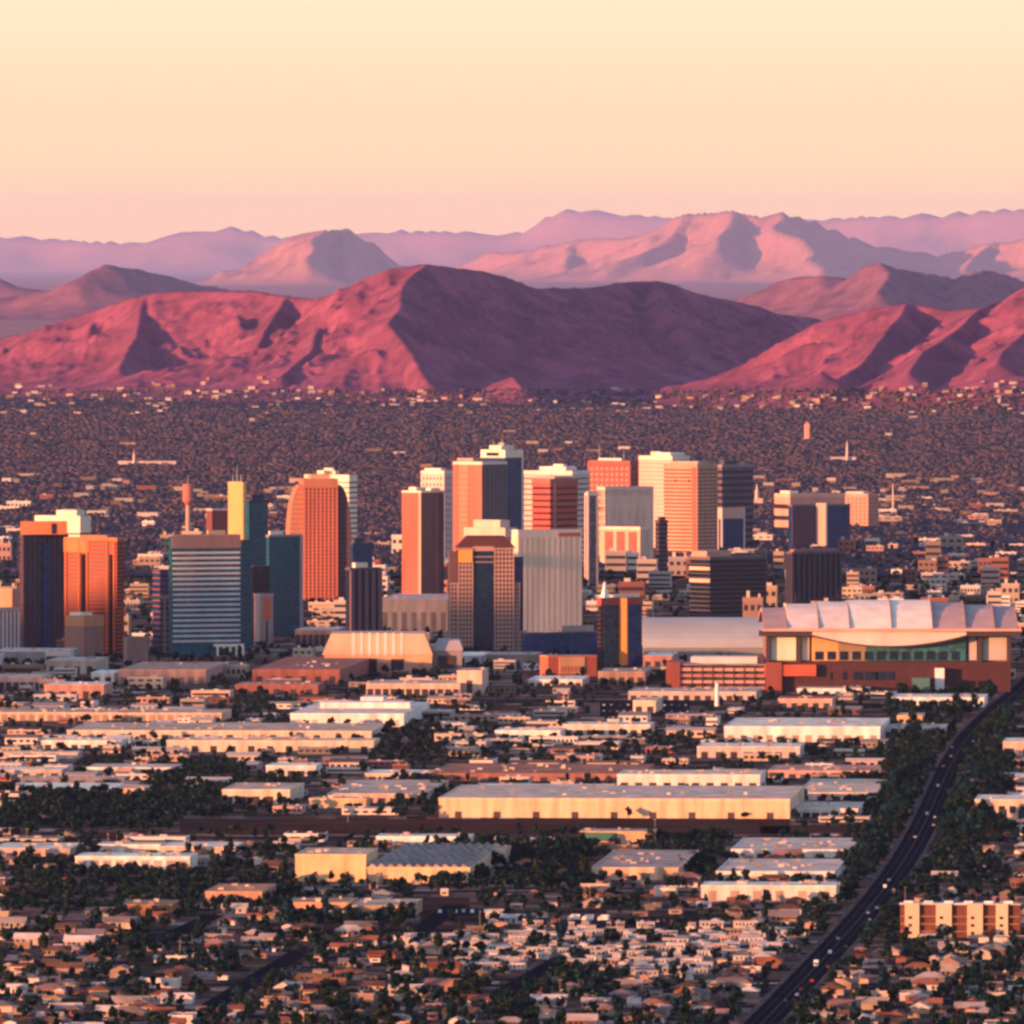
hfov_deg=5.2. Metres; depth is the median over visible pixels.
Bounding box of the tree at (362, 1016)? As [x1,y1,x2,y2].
[359,1013,369,1023]
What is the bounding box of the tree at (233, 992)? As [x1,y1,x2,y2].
[231,988,235,996]
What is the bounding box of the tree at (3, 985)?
[0,982,6,988]
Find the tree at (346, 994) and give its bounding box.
[343,989,350,1001]
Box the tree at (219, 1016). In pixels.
[212,1011,222,1020]
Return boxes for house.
[0,873,7,880]
[0,885,9,895]
[0,910,11,916]
[0,910,22,916]
[0,916,27,927]
[0,941,14,951]
[0,984,27,992]
[0,999,16,1011]
[0,1011,9,1016]
[0,1015,14,1023]
[1,860,9,868]
[3,855,15,863]
[3,940,31,948]
[13,933,49,944]
[17,950,43,962]
[18,1016,55,1023]
[23,973,41,982]
[33,981,56,987]
[34,983,67,995]
[36,1012,64,1016]
[37,959,62,968]
[39,915,62,920]
[41,945,71,955]
[42,993,64,1003]
[48,922,78,932]
[48,1003,82,1009]
[50,1005,85,1015]
[54,933,75,941]
[54,962,85,973]
[57,830,78,837]
[57,982,78,989]
[58,1016,71,1023]
[63,934,96,947]
[69,943,82,952]
[71,1021,103,1023]
[76,928,106,939]
[82,957,111,967]
[84,907,113,916]
[88,983,112,996]
[95,924,120,933]
[95,1005,128,1016]
[102,916,137,928]
[102,1017,122,1023]
[105,989,130,998]
[107,1006,147,1019]
[110,964,133,977]
[111,996,150,1005]
[116,832,137,834]
[116,913,140,919]
[120,837,137,841]
[130,1002,157,1012]
[139,976,181,987]
[141,911,168,919]
[147,942,164,950]
[149,989,181,1000]
[151,967,185,978]
[151,1006,176,1014]
[153,954,187,962]
[159,993,195,1003]
[168,1012,196,1023]
[169,1017,186,1023]
[176,965,194,976]
[180,934,202,942]
[192,848,214,857]
[198,858,222,865]
[200,899,212,907]
[204,932,233,940]
[204,937,227,949]
[210,1007,232,1016]
[217,916,237,924]
[221,902,248,913]
[227,1011,246,1021]
[228,1004,245,1011]
[240,936,265,945]
[244,928,263,935]
[247,912,265,919]
[253,907,279,913]
[259,933,282,940]
[260,996,286,1007]
[262,859,290,871]
[262,993,292,1000]
[262,1016,290,1023]
[265,913,287,922]
[273,841,301,849]
[273,980,302,993]
[278,1010,315,1021]
[282,1001,299,1010]
[288,923,324,932]
[293,971,333,981]
[301,887,314,896]
[303,1005,333,1015]
[312,977,346,990]
[329,942,356,951]
[334,970,363,979]
[334,991,375,1001]
[335,925,366,936]
[337,958,366,967]
[343,966,359,969]
[344,921,378,930]
[350,935,378,945]
[356,980,386,990]
[367,888,381,896]
[367,950,397,959]
[368,840,392,847]
[370,889,394,898]
[380,1020,410,1023]
[383,997,402,1006]
[388,971,412,979]
[388,984,424,995]
[391,841,404,850]
[392,1013,411,1020]
[404,944,417,951]
[415,956,436,966]
[417,940,443,953]
[422,992,441,1002]
[424,978,460,990]
[426,1001,445,1011]
[428,960,461,973]
[441,1007,477,1021]
[446,1006,478,1017]
[448,1016,468,1023]
[453,929,472,934]
[453,994,490,1006]
[465,924,487,932]
[473,967,492,978]
[483,1021,516,1023]
[485,909,503,918]
[490,863,512,873]
[498,1017,525,1022]
[499,914,526,922]
[516,858,542,868]
[530,994,567,1006]
[539,1007,556,1018]
[561,982,576,991]
[566,1013,598,1023]
[569,984,585,994]
[580,882,610,889]
[580,890,602,898]
[581,997,611,1007]
[582,897,602,907]
[584,1003,614,1014]
[590,886,618,894]
[593,1001,612,1005]
[597,963,607,971]
[599,892,615,901]
[601,841,618,845]
[608,843,638,849]
[609,988,636,1000]
[612,847,640,850]
[614,978,643,988]
[615,984,641,992]
[628,895,648,905]
[632,879,648,886]
[642,997,669,1003]
[642,1010,666,1023]
[643,1004,669,1016]
[644,902,662,909]
[654,886,677,895]
[671,965,695,979]
[672,872,701,882]
[673,986,682,996]
[675,877,698,886]
[675,980,700,988]
[682,988,710,1000]
[686,897,705,905]
[690,1006,715,1012]
[699,1002,718,1008]
[700,1008,729,1015]
[707,947,738,955]
[716,977,753,989]
[721,972,743,976]
[722,966,750,976]
[726,901,746,911]
[727,897,747,903]
[728,900,755,909]
[728,904,751,915]
[735,965,761,971]
[741,985,760,996]
[752,952,771,963]
[755,954,783,967]
[762,874,789,881]
[764,854,783,858]
[768,909,799,921]
[772,904,802,914]
[773,848,802,858]
[784,896,805,905]
[801,1012,832,1023]
[803,873,820,879]
[804,878,834,881]
[821,981,845,994]
[822,1021,852,1023]
[823,999,860,1011]
[835,970,864,979]
[835,1009,849,1018]
[837,978,858,989]
[843,954,868,962]
[848,1013,874,1023]
[853,989,889,999]
[856,996,887,1009]
[872,948,886,957]
[879,1009,907,1021]
[890,946,900,954]
[890,1021,916,1023]
[897,986,926,997]
[899,977,929,981]
[899,990,921,1000]
[903,962,930,973]
[904,991,929,1002]
[910,1001,930,1013]
[911,978,942,991]
[913,892,928,901]
[913,997,942,1008]
[915,972,945,981]
[918,933,936,942]
[926,937,954,945]
[929,954,943,966]
[930,885,949,895]
[931,871,958,876]
[937,941,969,952]
[940,956,968,964]
[940,965,970,976]
[942,953,958,958]
[954,1001,984,1012]
[957,985,977,990]
[958,991,990,1001]
[961,997,981,1001]
[972,947,991,958]
[974,1007,993,1018]
[976,944,1005,954]
[982,844,1000,852]
[984,1019,1008,1023]
[985,981,1002,989]
[991,990,1004,996]
[992,896,1023,902]
[992,1017,1016,1020]
[993,935,1014,945]
[999,889,1011,895]
[1003,963,1023,972]
[1006,972,1023,980]
[1008,985,1021,992]
[1010,864,1023,870]
[1010,878,1023,887]
[1014,842,1023,849]
[1014,934,1023,942]
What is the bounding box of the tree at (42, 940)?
[37,932,48,951]
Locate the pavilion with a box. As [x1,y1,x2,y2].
[462,651,489,665]
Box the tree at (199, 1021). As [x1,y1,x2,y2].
[190,1018,208,1023]
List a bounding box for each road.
[0,837,1016,838]
[6,929,899,930]
[9,891,999,892]
[28,984,1007,985]
[146,915,224,944]
[193,952,305,1009]
[280,925,519,933]
[413,905,464,932]
[494,960,557,996]
[744,677,1023,1023]
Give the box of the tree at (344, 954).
[340,950,360,957]
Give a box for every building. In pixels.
[0,505,20,508]
[0,535,11,539]
[0,652,4,665]
[0,694,13,701]
[0,702,29,707]
[0,761,25,766]
[0,773,17,780]
[0,790,28,801]
[0,835,64,842]
[1,745,43,750]
[2,478,12,480]
[2,662,44,673]
[4,734,42,743]
[6,500,31,506]
[6,528,19,532]
[7,729,50,733]
[10,753,58,760]
[19,473,40,475]
[19,684,35,691]
[19,706,59,708]
[19,759,36,765]
[31,702,69,708]
[32,671,53,676]
[33,693,78,700]
[38,677,65,691]
[39,494,54,498]
[42,763,72,770]
[43,735,78,738]
[45,649,73,664]
[53,483,63,487]
[54,666,77,679]
[56,638,64,647]
[59,716,77,722]
[65,772,99,775]
[73,492,92,496]
[76,707,105,708]
[80,476,98,479]
[81,700,98,706]
[86,485,96,489]
[87,510,108,513]
[101,484,120,488]
[103,743,123,752]
[107,735,132,742]
[110,500,123,504]
[112,478,124,480]
[113,689,123,694]
[114,498,134,501]
[116,767,134,772]
[116,772,153,779]
[119,442,137,444]
[119,692,146,696]
[122,479,132,483]
[123,781,141,784]
[124,588,129,595]
[124,598,143,609]
[125,834,189,841]
[127,675,166,687]
[130,704,157,708]
[131,738,159,746]
[131,747,186,755]
[132,631,152,635]
[133,558,138,564]
[135,756,150,763]
[136,485,158,489]
[136,695,172,702]
[137,512,160,516]
[138,499,148,502]
[138,553,163,559]
[142,519,154,525]
[149,635,152,645]
[151,720,177,722]
[152,753,190,761]
[154,564,168,568]
[162,707,205,708]
[166,679,170,685]
[174,486,182,490]
[177,717,190,722]
[180,697,208,705]
[185,777,231,786]
[190,717,215,722]
[191,689,233,696]
[192,696,234,702]
[193,508,212,510]
[197,492,206,496]
[198,735,222,737]
[204,494,218,497]
[205,497,222,499]
[215,494,227,498]
[224,662,249,677]
[226,752,261,761]
[243,735,267,737]
[245,717,262,722]
[246,761,262,770]
[256,748,274,754]
[263,488,274,492]
[263,713,276,718]
[264,678,303,681]
[266,736,316,737]
[268,503,275,509]
[268,513,278,516]
[269,701,310,708]
[272,804,305,813]
[275,486,293,488]
[277,495,289,500]
[278,756,296,762]
[279,836,318,844]
[284,831,327,841]
[285,489,291,493]
[289,478,298,482]
[293,645,314,656]
[294,758,309,762]
[295,626,345,647]
[296,695,336,701]
[297,746,335,753]
[307,619,337,626]
[308,601,333,610]
[311,604,333,616]
[313,699,351,702]
[315,645,325,656]
[321,608,333,619]
[322,757,368,763]
[322,779,351,787]
[326,766,369,772]
[329,758,365,766]
[341,806,402,814]
[348,681,369,688]
[365,448,383,450]
[366,759,404,766]
[372,541,391,546]
[387,567,398,571]
[387,696,398,698]
[387,699,404,700]
[392,670,409,677]
[392,763,410,769]
[399,675,434,679]
[420,464,433,467]
[422,709,455,717]
[424,720,455,721]
[425,632,431,639]
[427,696,455,703]
[431,746,476,751]
[433,721,466,728]
[434,731,486,740]
[438,674,456,679]
[438,693,473,697]
[446,698,471,704]
[448,748,480,755]
[450,739,489,748]
[452,713,497,720]
[458,704,485,709]
[458,725,477,731]
[469,757,497,763]
[483,711,521,716]
[484,737,524,745]
[488,685,518,691]
[493,658,516,670]
[498,716,531,723]
[499,775,531,783]
[508,760,562,763]
[509,743,554,749]
[510,758,532,759]
[523,662,539,669]
[525,724,547,727]
[526,441,538,443]
[526,719,567,727]
[529,736,551,742]
[533,709,567,715]
[538,449,548,451]
[546,700,575,705]
[548,706,578,712]
[549,745,606,753]
[550,780,575,783]
[552,684,573,693]
[552,735,578,743]
[555,753,597,762]
[557,689,569,698]
[571,753,602,760]
[578,740,621,748]
[580,735,629,741]
[582,589,591,596]
[585,449,603,451]
[585,761,641,763]
[586,599,596,611]
[594,593,613,599]
[597,583,616,591]
[607,716,622,721]
[618,446,630,448]
[618,712,650,721]
[627,737,646,743]
[631,754,645,762]
[641,665,665,673]
[642,608,653,616]
[645,745,673,752]
[646,595,669,599]
[656,590,689,595]
[662,757,689,763]
[665,713,715,718]
[665,727,716,737]
[667,725,691,726]
[671,715,690,724]
[701,739,716,742]
[706,715,720,724]
[719,687,760,687]
[720,769,757,769]
[727,707,744,712]
[728,548,756,552]
[733,550,752,552]
[742,751,781,760]
[753,475,765,478]
[753,528,760,531]
[753,531,767,534]
[753,534,773,539]
[763,482,774,485]
[768,772,784,781]
[775,479,793,481]
[792,482,800,485]
[805,762,832,764]
[810,772,840,778]
[810,833,842,837]
[816,738,841,745]
[818,815,870,821]
[827,706,862,714]
[833,748,865,755]
[834,692,853,699]
[842,586,862,597]
[845,758,884,764]
[853,584,875,593]
[854,592,885,599]
[860,739,888,747]
[865,537,879,543]
[866,545,883,550]
[870,690,896,697]
[873,590,903,597]
[879,498,899,500]
[879,508,896,513]
[879,515,902,520]
[879,520,897,521]
[880,503,889,507]
[885,495,906,497]
[886,473,905,477]
[886,499,902,501]
[888,542,898,547]
[891,568,907,573]
[892,474,902,478]
[898,505,913,508]
[901,480,919,483]
[905,584,919,589]
[909,486,929,488]
[912,550,924,554]
[919,537,939,541]
[920,595,948,601]
[921,571,943,579]
[925,576,946,589]
[927,589,941,596]
[928,583,946,590]
[933,572,964,582]
[935,478,954,481]
[948,552,966,556]
[949,594,958,601]
[951,591,966,595]
[957,519,966,523]
[957,522,982,526]
[959,513,973,516]
[960,583,980,594]
[963,536,974,541]
[965,542,985,546]
[968,514,988,519]
[969,503,982,507]
[969,559,977,566]
[970,478,983,481]
[983,492,998,494]
[985,584,993,588]
[986,503,1004,506]
[987,519,1001,524]
[994,509,1017,512]
[996,551,1016,553]
[1002,484,1015,486]
[1003,543,1023,545]
[1007,792,1023,794]
[1014,757,1023,767]
[1015,600,1023,611]
[1016,785,1023,791]
[1016,819,1023,826]
[1018,614,1023,622]
[1018,623,1023,632]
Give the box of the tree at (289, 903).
[284,895,295,910]
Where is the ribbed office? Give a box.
[785,548,841,603]
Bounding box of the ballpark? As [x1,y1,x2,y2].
[758,598,1019,691]
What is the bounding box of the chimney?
[715,682,718,705]
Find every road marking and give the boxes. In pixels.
[755,773,948,1022]
[761,689,1019,1023]
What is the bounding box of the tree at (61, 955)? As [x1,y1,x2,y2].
[54,950,68,959]
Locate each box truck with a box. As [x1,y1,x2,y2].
[568,914,579,920]
[581,915,593,920]
[597,915,609,920]
[814,960,818,966]
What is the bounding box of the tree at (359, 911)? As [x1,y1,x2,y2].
[353,907,362,919]
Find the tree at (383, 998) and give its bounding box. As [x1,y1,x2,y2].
[377,992,389,1008]
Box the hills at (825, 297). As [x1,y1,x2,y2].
[736,263,1023,320]
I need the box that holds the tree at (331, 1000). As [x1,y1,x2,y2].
[321,995,337,1007]
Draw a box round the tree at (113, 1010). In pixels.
[107,1005,117,1016]
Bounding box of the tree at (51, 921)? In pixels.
[46,912,57,935]
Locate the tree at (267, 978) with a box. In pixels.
[262,971,272,993]
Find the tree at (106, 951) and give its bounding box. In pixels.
[93,948,115,956]
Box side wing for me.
[240,540,251,651]
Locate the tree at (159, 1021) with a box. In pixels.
[154,1018,168,1023]
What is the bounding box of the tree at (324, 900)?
[321,895,329,909]
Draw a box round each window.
[815,651,822,659]
[827,651,835,659]
[840,651,847,659]
[852,651,859,659]
[864,651,872,659]
[877,651,884,659]
[889,651,896,659]
[902,651,909,659]
[914,651,921,659]
[926,651,934,659]
[939,651,946,659]
[951,651,958,659]
[1009,806,1015,812]
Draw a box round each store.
[778,695,835,707]
[797,685,870,693]
[892,693,987,706]
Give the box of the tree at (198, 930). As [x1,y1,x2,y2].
[192,924,203,944]
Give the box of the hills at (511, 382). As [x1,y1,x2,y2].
[453,377,556,403]
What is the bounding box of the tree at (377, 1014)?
[370,1008,392,1020]
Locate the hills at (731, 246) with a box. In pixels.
[455,210,1023,282]
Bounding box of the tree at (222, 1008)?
[216,1001,227,1021]
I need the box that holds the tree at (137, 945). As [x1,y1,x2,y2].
[131,939,142,950]
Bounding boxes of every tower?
[19,521,68,647]
[64,535,124,654]
[123,636,148,666]
[182,484,192,530]
[228,474,245,539]
[245,494,268,565]
[252,565,270,639]
[266,531,302,636]
[286,474,351,599]
[304,468,356,542]
[350,538,372,566]
[402,487,443,593]
[421,468,452,557]
[443,535,526,651]
[453,458,506,550]
[457,667,488,693]
[481,440,522,528]
[524,464,589,566]
[532,476,577,528]
[585,491,597,584]
[588,444,637,490]
[597,582,642,667]
[639,452,689,547]
[655,516,667,570]
[663,461,717,552]
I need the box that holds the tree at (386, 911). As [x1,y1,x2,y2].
[379,907,389,917]
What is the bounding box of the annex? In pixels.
[65,612,103,656]
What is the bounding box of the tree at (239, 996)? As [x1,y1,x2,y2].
[234,985,244,1003]
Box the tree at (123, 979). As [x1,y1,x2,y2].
[114,974,132,986]
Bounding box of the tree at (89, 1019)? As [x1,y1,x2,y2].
[79,1016,102,1021]
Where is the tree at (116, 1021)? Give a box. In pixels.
[108,1017,120,1023]
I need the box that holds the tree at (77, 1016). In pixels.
[72,1012,86,1021]
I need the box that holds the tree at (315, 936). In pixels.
[310,931,321,942]
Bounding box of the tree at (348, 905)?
[343,903,353,916]
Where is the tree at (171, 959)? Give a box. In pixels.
[169,957,178,965]
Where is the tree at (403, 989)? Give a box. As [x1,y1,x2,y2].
[397,983,409,997]
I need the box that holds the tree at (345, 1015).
[334,1010,352,1021]
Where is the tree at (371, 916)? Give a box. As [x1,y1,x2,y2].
[363,911,376,920]
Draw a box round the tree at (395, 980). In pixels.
[389,972,400,996]
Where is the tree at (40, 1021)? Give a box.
[34,1020,46,1023]
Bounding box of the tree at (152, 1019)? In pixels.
[147,1013,171,1023]
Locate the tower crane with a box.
[128,596,167,651]
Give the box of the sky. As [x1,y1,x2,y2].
[0,0,1023,243]
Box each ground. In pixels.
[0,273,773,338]
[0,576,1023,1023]
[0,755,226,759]
[40,832,179,836]
[180,819,789,833]
[420,898,469,921]
[435,909,514,915]
[570,917,699,925]
[600,700,689,715]
[760,826,999,833]
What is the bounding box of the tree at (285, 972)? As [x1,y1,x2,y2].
[279,967,292,978]
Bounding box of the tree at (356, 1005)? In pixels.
[352,1001,359,1014]
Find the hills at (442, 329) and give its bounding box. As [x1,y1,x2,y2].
[0,264,821,401]
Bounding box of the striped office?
[689,550,766,616]
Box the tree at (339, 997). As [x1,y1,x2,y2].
[335,990,345,1005]
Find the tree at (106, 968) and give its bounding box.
[100,959,112,979]
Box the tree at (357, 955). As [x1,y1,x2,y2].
[348,949,362,957]
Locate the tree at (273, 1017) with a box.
[267,1010,280,1023]
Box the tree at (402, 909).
[397,901,408,925]
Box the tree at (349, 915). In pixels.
[344,908,355,920]
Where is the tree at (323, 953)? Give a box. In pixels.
[318,940,327,961]
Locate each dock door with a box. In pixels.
[0,682,3,689]
[1,714,6,720]
[6,682,11,689]
[10,714,15,720]
[13,682,18,689]
[19,714,25,720]
[29,714,34,720]
[38,714,43,720]
[45,744,50,748]
[47,714,52,720]
[56,714,62,720]
[78,860,85,864]
[83,691,88,698]
[87,666,91,673]
[90,860,98,865]
[93,715,99,720]
[95,691,100,698]
[102,715,108,720]
[103,860,110,868]
[105,677,110,681]
[116,860,123,866]
[120,677,125,683]
[121,715,126,720]
[124,849,132,852]
[130,715,136,720]
[139,715,145,720]
[141,860,148,865]
[149,715,154,720]
[154,860,161,868]
[158,715,163,719]
[161,734,167,738]
[166,860,174,866]
[167,715,173,719]
[179,677,183,683]
[188,677,193,683]
[191,746,197,751]
[198,677,203,683]
[210,746,216,751]
[239,796,245,802]
[248,746,254,751]
[252,796,259,803]
[266,796,272,803]
[296,634,300,647]
[302,634,306,647]
[308,634,312,647]
[314,634,318,646]
[315,676,320,681]
[320,635,324,645]
[330,676,334,683]
[344,746,348,751]
[361,746,366,751]
[367,689,372,694]
[375,689,380,694]
[378,798,384,802]
[380,875,388,882]
[382,612,387,629]
[383,689,388,694]
[392,612,396,629]
[392,720,398,726]
[402,612,406,629]
[406,689,411,694]
[411,612,416,630]
[414,689,419,694]
[421,612,425,631]
[422,689,427,694]
[430,689,434,694]
[431,612,435,631]
[440,612,445,631]
[455,811,461,816]
[467,680,471,692]
[470,777,477,780]
[494,811,500,817]
[533,812,539,817]
[565,730,571,735]
[572,812,578,817]
[609,677,614,683]
[609,730,614,734]
[610,812,617,817]
[619,677,623,683]
[628,677,633,683]
[636,706,641,711]
[641,873,649,879]
[647,706,652,712]
[649,812,656,817]
[688,812,695,817]
[701,752,707,757]
[708,891,716,901]
[727,735,733,741]
[728,812,734,817]
[730,752,736,757]
[730,891,738,896]
[740,735,746,741]
[753,735,759,741]
[753,891,761,901]
[766,735,772,741]
[767,812,773,818]
[775,891,783,901]
[789,752,795,757]
[791,703,796,707]
[792,735,798,741]
[798,891,806,900]
[805,735,811,741]
[999,809,1006,818]
[1018,809,1023,818]
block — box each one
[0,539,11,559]
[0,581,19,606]
[0,588,18,606]
[0,607,19,647]
[0,647,78,663]
[0,673,51,689]
[35,510,90,536]
[44,681,112,698]
[46,656,108,673]
[91,669,117,681]
[118,661,228,683]
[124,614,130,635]
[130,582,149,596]
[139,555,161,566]
[152,569,168,649]
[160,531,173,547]
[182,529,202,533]
[206,508,227,533]
[254,593,272,644]
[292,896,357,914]
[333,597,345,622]
[345,562,381,630]
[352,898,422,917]
[366,679,462,694]
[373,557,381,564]
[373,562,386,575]
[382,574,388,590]
[382,594,447,631]
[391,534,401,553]
[444,558,447,579]
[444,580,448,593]
[464,519,516,542]
[512,529,581,631]
[522,625,596,654]
[528,675,589,685]
[540,654,596,675]
[597,486,653,558]
[598,667,651,683]
[600,526,649,562]
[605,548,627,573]
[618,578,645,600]
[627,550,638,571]
[633,696,662,712]
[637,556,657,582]
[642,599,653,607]
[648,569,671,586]
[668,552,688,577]
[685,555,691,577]
[718,460,753,541]
[718,507,744,549]
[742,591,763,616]
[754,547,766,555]
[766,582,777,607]
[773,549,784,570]
[774,491,844,529]
[788,503,850,547]
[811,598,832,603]
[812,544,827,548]
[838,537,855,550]
[845,491,878,525]
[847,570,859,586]
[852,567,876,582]
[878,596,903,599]
[897,712,924,723]
[899,900,1021,937]
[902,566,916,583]
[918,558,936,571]
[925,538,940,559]
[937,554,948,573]
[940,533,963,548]
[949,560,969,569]
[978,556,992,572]
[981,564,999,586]
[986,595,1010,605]
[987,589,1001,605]
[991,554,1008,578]
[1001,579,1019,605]
[1003,737,1023,755]
[1005,773,1023,787]
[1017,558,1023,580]
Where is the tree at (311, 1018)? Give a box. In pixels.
[304,1012,318,1023]
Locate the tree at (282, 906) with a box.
[280,900,285,912]
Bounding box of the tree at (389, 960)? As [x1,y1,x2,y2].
[385,948,394,967]
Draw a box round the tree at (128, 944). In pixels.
[124,938,132,954]
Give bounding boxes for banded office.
[168,530,243,655]
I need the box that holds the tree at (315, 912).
[310,907,322,915]
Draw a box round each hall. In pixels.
[118,452,175,464]
[124,898,181,912]
[235,681,325,693]
[252,657,369,683]
[322,631,462,672]
[642,617,762,661]
[643,651,678,665]
[754,485,762,503]
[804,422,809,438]
[831,443,855,459]
[892,484,893,508]
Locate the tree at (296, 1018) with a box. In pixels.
[290,1010,302,1023]
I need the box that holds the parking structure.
[666,655,781,691]
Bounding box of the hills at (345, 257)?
[194,228,407,285]
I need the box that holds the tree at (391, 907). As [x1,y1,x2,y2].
[387,902,395,914]
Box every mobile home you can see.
[393,935,416,942]
[403,933,425,939]
[405,936,412,944]
[431,934,457,939]
[443,940,467,942]
[454,957,472,963]
[457,950,479,956]
[461,932,469,939]
[465,964,492,970]
[467,935,492,940]
[468,941,491,949]
[471,936,480,940]
[473,940,494,943]
[474,962,499,969]
[483,955,503,961]
[484,933,498,939]
[485,950,498,954]
[487,944,510,949]
[488,952,504,956]
[494,957,521,964]
[496,946,517,949]
[502,959,527,966]
[503,930,526,937]
[503,938,525,943]
[505,955,528,958]
[508,934,529,937]
[509,940,526,946]
[509,962,525,969]
[514,941,523,949]
[517,950,533,956]
[523,925,545,929]
[525,920,543,924]
[526,947,551,951]
[527,930,545,932]
[530,952,548,958]
[543,949,552,957]
[549,935,568,937]
[549,943,567,949]
[551,938,571,943]
[553,926,577,928]
[555,921,574,925]
[556,944,580,952]
[557,947,577,954]
[562,952,571,957]
[567,936,591,942]
[567,958,592,966]
[574,931,591,937]
[574,932,588,935]
[577,925,595,928]
[579,941,588,948]
[581,920,590,924]
[583,929,603,935]
[585,945,608,949]
[585,955,602,961]
[587,939,608,944]
[589,950,607,956]
[595,947,618,954]
[598,958,619,966]
[606,921,624,926]
[606,944,624,951]
[609,935,624,942]
[612,951,622,957]
[616,942,640,944]
[617,929,635,933]
[618,960,627,968]
[621,938,644,942]
[623,929,633,933]
[624,955,643,961]
[626,950,647,954]
[627,935,646,942]
[629,956,652,964]
[629,966,655,974]
[631,939,639,942]
[632,970,658,976]
[633,964,661,965]
[634,960,654,963]
[636,921,654,928]
[637,962,665,963]
[643,925,652,928]
[643,943,663,949]
[652,958,675,961]
[654,928,663,933]
[656,945,678,952]
[659,930,677,934]
[659,966,679,974]
[661,952,681,957]
[662,937,688,944]
[662,955,688,957]
[665,960,693,963]
[666,942,685,946]
[673,957,702,960]
[676,935,701,942]
[680,922,695,928]
[680,964,708,970]
[686,961,713,969]
[687,925,695,933]
[689,933,705,939]
[689,967,708,974]
[691,941,710,944]
[694,954,704,960]
[695,945,712,949]
[696,950,711,956]
[697,929,711,932]
[699,920,723,928]
[704,943,727,946]
[705,933,725,940]
[708,937,718,942]
[709,935,728,942]
[719,941,740,948]
[724,928,746,934]
[729,933,752,940]
[733,920,754,927]
[733,955,754,961]
[738,936,763,944]
[738,949,762,954]
[742,930,761,935]
[745,927,769,934]
[749,942,756,948]
[750,940,766,941]
[754,951,776,954]
[757,942,782,946]
[772,945,796,951]
[775,927,794,934]
[780,930,805,937]
[789,934,797,939]
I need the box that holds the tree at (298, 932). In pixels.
[293,928,304,942]
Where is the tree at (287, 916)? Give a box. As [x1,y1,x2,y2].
[274,910,295,924]
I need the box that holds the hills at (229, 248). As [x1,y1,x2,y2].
[0,208,1023,272]
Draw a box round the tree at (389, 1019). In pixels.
[384,1013,394,1023]
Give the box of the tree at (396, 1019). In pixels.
[382,1015,401,1022]
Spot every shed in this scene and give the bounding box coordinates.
[0,749,82,758]
[0,766,69,776]
[3,962,12,969]
[4,1020,16,1023]
[10,964,27,970]
[12,1006,30,1013]
[14,969,28,975]
[15,782,122,793]
[19,992,34,999]
[20,774,129,782]
[41,736,128,748]
[54,988,65,996]
[70,990,88,997]
[84,994,100,1003]
[86,762,181,774]
[91,982,105,986]
[98,840,165,852]
[118,784,151,796]
[156,919,170,925]
[160,841,244,854]
[195,1006,206,1014]
[205,883,275,904]
[218,926,226,931]
[218,973,228,979]
[221,937,234,940]
[252,951,267,957]
[254,858,261,864]
[282,924,291,931]
[285,934,294,938]
[295,935,307,940]
[295,995,311,1002]
[302,989,317,994]
[304,979,312,987]
[312,969,328,972]
[314,954,322,961]
[320,1012,331,1018]
[340,877,354,883]
[354,1009,364,1012]
[361,952,367,958]
[362,975,377,980]
[369,882,378,889]
[370,956,380,961]
[402,964,409,970]
[412,880,420,883]
[417,1004,431,1012]
[427,1012,437,1018]
[440,888,448,895]
[488,918,497,923]
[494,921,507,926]
[510,903,522,908]
[536,911,548,917]
[545,901,557,906]
[551,919,559,926]
[596,879,610,882]
[618,877,627,883]
[623,1014,631,1019]
[626,975,635,978]
[627,995,641,1003]
[632,911,648,915]
[640,974,648,979]
[643,980,652,986]
[649,990,662,996]
[662,890,669,896]
[668,908,682,913]
[669,901,680,906]
[696,901,711,907]
[697,1001,714,1005]
[706,980,717,986]
[717,957,727,964]
[724,922,730,926]
[727,912,740,917]
[730,960,738,967]
[736,952,748,954]
[741,855,752,858]
[747,966,755,974]
[754,916,764,922]
[783,917,796,923]
[805,921,815,927]
[824,897,836,903]
[835,977,850,981]
[854,947,866,952]
[858,977,868,983]
[869,1019,878,1023]
[896,956,908,963]
[907,1011,920,1018]
[936,1010,946,1016]
[948,886,956,892]
[963,893,977,900]
[965,1006,975,1013]
[967,960,980,964]
[968,889,980,895]
[978,935,988,942]
[982,888,995,893]
[984,971,996,977]
[1004,854,1018,858]
[1005,1007,1016,1013]
[1013,870,1022,876]
[1013,994,1021,1000]
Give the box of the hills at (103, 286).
[0,264,280,319]
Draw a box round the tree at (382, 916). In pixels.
[374,909,387,926]
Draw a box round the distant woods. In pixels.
[0,387,1023,575]
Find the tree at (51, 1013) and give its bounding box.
[44,1010,59,1018]
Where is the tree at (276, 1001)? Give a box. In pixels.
[266,996,282,1007]
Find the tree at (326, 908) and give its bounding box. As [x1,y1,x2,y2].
[321,903,336,914]
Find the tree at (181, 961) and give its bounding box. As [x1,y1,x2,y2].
[170,957,187,966]
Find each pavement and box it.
[737,673,1023,1023]
[780,696,1021,1022]
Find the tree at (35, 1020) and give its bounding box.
[30,1018,48,1023]
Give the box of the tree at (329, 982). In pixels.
[320,978,341,992]
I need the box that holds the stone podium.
[486,651,542,667]
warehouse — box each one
[0,708,231,720]
[0,842,82,857]
[67,722,384,738]
[75,850,197,869]
[166,736,379,751]
[222,782,304,803]
[266,762,322,775]
[290,695,429,726]
[295,847,377,881]
[309,795,369,807]
[327,779,448,802]
[365,768,442,779]
[367,842,500,882]
[376,832,473,845]
[430,763,653,780]
[438,784,804,818]
[474,845,510,861]
[478,782,614,784]
[495,726,564,739]
[563,721,654,735]
[580,827,656,845]
[592,849,698,879]
[617,769,765,785]
[628,687,761,699]
[697,741,804,757]
[701,880,839,901]
[716,858,844,880]
[724,717,889,741]
[731,837,856,857]
[768,764,883,777]
[792,801,863,816]
[804,778,881,799]
[884,723,947,737]
[975,794,1023,819]

